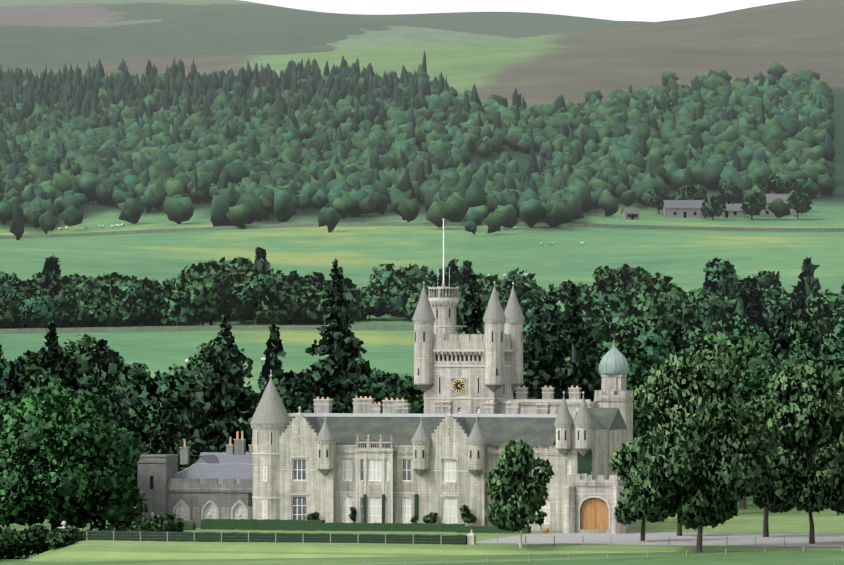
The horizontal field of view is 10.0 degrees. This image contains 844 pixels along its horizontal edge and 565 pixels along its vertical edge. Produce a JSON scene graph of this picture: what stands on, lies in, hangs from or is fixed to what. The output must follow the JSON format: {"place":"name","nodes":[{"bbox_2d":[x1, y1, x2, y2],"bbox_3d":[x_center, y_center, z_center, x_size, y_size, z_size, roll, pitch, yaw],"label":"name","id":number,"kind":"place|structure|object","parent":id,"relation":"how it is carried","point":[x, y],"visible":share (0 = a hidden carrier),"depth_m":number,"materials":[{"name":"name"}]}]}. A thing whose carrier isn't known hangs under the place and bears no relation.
{"place":"outdoors","nodes":[
{"label":"outdoors","id":0,"kind":"place"},
{"bbox_2d":[0,0,843,564],"bbox_3d":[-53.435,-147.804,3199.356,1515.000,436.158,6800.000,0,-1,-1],"label":"terrain","id":1,"kind":"structure","parent":0,"point":[542,58],"depth_m":1722.72,"materials":[{"name":"green plant"}]},
{"bbox_2d":[0,382,147,530],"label":"tree","id":2,"kind":"object","parent":1,"relation":"on","point":[67,456],"visible":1,"depth_m":591.35,"materials":[{"name":"green plant"}]},
{"bbox_2d":[0,512,186,558],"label":"bank shrub","id":3,"kind":"object","parent":1,"relation":"on","point":[37,539],"visible":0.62,"depth_m":563.85,"materials":[{"name":"green plant"}]},
{"bbox_2d":[110,373,311,506],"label":"spruce trees","id":4,"kind":"object","parent":1,"relation":"on","point":[169,438],"visible":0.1,"depth_m":656.80,"materials":[{"name":"green plant"}]},
{"bbox_2d":[173,314,259,471],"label":"conifer tree","id":5,"kind":"object","parent":1,"relation":"on","point":[219,415],"visible":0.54,"depth_m":641.37,"materials":[{"name":"green plant"}]},
{"bbox_2d":[58,223,584,363],"bbox_3d":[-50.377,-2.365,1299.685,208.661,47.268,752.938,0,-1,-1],"label":"sheep","id":6,"kind":"object","parent":1,"relation":"on","point":[263,359],"visible":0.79,"depth_m":1484.32,"materials":[{"name":"white fur"}]},
{"bbox_2d":[295,259,371,447],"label":"tall fir tree","id":7,"kind":"object","parent":1,"relation":"on","point":[341,343],"visible":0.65,"depth_m":641.88,"materials":[{"name":"green plant"}]},
{"bbox_2d":[0,308,804,436],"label":"woodland","id":8,"kind":"object","parent":1,"relation":"on","point":[648,353],"visible":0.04,"depth_m":775.94,"materials":[{"name":"green plant"}]},
{"bbox_2d":[16,260,811,343],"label":"trees","id":9,"kind":"object","parent":1,"relation":"on","point":[701,307],"visible":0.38,"depth_m":1036.44,"materials":[{"name":"green plant"}]},
{"bbox_2d":[0,50,836,239],"bbox_3d":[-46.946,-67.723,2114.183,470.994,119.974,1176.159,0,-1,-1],"label":"hillside forest","id":10,"kind":"object","parent":1,"relation":"on","point":[336,144],"visible":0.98,"depth_m":1910.23,"materials":[{"name":"green plant"}]},
{"bbox_2d":[0,247,843,352],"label":"trees","id":11,"kind":"object","parent":1,"relation":"on","point":[825,310],"visible":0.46,"depth_m":1022.45,"materials":[{"name":"green plant"}]},
{"bbox_2d":[0,319,843,462],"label":"woodland","id":12,"kind":"object","parent":1,"relation":"on","point":[157,392],"visible":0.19,"depth_m":764.58,"materials":[{"name":"green plant"}]},
{"bbox_2d":[0,222,843,333],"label":"dry stone dykes","id":13,"kind":"structure","parent":1,"relation":"on","point":[186,328],"depth_m":1586.53,"materials":[{"name":"grey stone"}]},
{"bbox_2d":[75,531,784,546],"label":"hedge fence","id":14,"kind":"object","parent":1,"relation":"on","point":[669,540],"visible":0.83,"depth_m":549.39,"materials":[{"name":"silver metal"}]},
{"bbox_2d":[484,439,554,547],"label":"tree","id":15,"kind":"object","parent":1,"relation":"on","point":[517,492],"visible":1,"depth_m":543.86,"materials":[{"name":"green plant"}]},
{"bbox_2d":[456,273,600,401],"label":"conifer trees","id":16,"kind":"object","parent":1,"relation":"on","point":[544,354],"visible":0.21,"depth_m":656.95,"materials":[{"name":"green plant"}]},
{"bbox_2d":[233,546,842,564],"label":"meadow fence","id":17,"kind":"object","parent":1,"relation":"on","point":[607,555],"visible":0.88,"depth_m":526.33,"materials":[{"name":"metal"}]},
{"bbox_2d":[279,355,827,508],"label":"broadleaf trees","id":18,"kind":"object","parent":1,"relation":"on","point":[750,386],"visible":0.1,"depth_m":668.49,"materials":[{"name":"green plant"}]},
{"bbox_2d":[609,430,670,540],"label":"birch tree group","id":19,"kind":"object","parent":1,"relation":"on","point":[625,459],"visible":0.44,"depth_m":555.90,"materials":[{"name":"green plant"}]},
{"bbox_2d":[653,422,681,535],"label":"birch tree group","id":20,"kind":"object","parent":1,"relation":"on","point":[679,525],"depth_m":573.65,"materials":[{"name":"green plant"}]},
{"bbox_2d":[630,349,777,552],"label":"birch tree group","id":21,"kind":"object","parent":1,"relation":"on","point":[700,469],"visible":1,"depth_m":532.82,"materials":[{"name":"green plant"}]},
{"bbox_2d":[621,190,794,219],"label":"farm buildings","id":22,"kind":"structure","parent":1,"relation":"on","point":[681,208],"depth_m":1683.83,"materials":[{"name":"stone"}]},
{"bbox_2d":[644,173,812,219],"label":"farm trees","id":23,"kind":"object","parent":1,"relation":"on","point":[754,203],"visible":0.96,"depth_m":1695.98,"materials":[{"name":"green plant"}]},
{"bbox_2d":[741,395,794,536],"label":"birch tree group","id":24,"kind":"object","parent":1,"relation":"on","point":[767,499],"visible":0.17,"depth_m":569.30,"materials":[{"name":"green plant"}]},
{"bbox_2d":[766,359,843,543],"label":"birch tree group","id":25,"kind":"object","parent":1,"relation":"on","point":[807,416],"visible":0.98,"depth_m":547.73,"materials":[{"name":"green plant"}]},
{"bbox_2d":[813,386,843,515],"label":"birch tree group","id":26,"kind":"object","parent":1,"relation":"on","point":[834,450],"visible":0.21,"depth_m":560.10,"materials":[{"name":"green plant"}]},
{"bbox_2d":[24,513,843,561],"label":"lawn terrace","id":27,"kind":"structure","parent":0,"point":[97,550],"depth_m":553.76,"materials":[{"name":"green plant"}]},
{"bbox_2d":[110,431,252,527],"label":"castle wing","id":28,"kind":"structure","parent":27,"relation":"on","point":[205,485],"depth_m":608.54,"materials":[{"name":"grey stone"}]},
{"bbox_2d":[78,530,466,544],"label":"fence","id":29,"kind":"object","parent":27,"relation":"on","point":[460,539],"visible":0.9,"depth_m":555.11,"materials":[{"name":"grey metal"}]},
{"bbox_2d":[59,521,548,544],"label":"garden piers and planters","id":30,"kind":"object","parent":27,"relation":"on","point":[472,537],"visible":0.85,"depth_m":549.22,"materials":[{"name":"stone"}]},
{"bbox_2d":[120,518,530,533],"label":"hedges","id":31,"kind":"object","parent":27,"relation":"on","point":[264,524],"visible":0.79,"depth_m":591.00,"materials":[{"name":"green plant"}]},
{"bbox_2d":[248,492,417,522],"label":"climbing plants","id":32,"kind":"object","parent":27,"relation":"on","point":[364,505],"depth_m":595.58,"materials":[{"name":"green plant"}]},
{"bbox_2d":[306,505,547,526],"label":"shrubs","id":33,"kind":"object","parent":27,"relation":"on","point":[468,517],"visible":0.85,"depth_m":592.32,"materials":[{"name":"green plant"}]},
{"bbox_2d":[250,370,629,533],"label":"castle","id":34,"kind":"structure","parent":27,"relation":"on","point":[442,460],"depth_m":596.27,"materials":[{"name":"stone"}]},
{"bbox_2d":[412,219,524,448],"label":"castle tower","id":35,"kind":"structure","parent":0,"point":[469,373],"depth_m":610.58,"materials":[{"name":"grey stone"}]},
{"bbox_2d":[241,0,796,21],"label":"sky","id":36,"kind":"structure","parent":0,"point":[616,10],"materials":[{"name":"white"}]},
{"bbox_2d":[497,341,633,523],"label":"castle wing","id":37,"kind":"structure","parent":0,"point":[610,408],"depth_m":609.67,"materials":[{"name":"grey stone"}]},
{"bbox_2d":[476,531,843,546],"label":"gravel forecourt","id":38,"kind":"structure","parent":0,"point":[744,539],"depth_m":562.40,"materials":[{"name":"grey gravel"}]}
]}

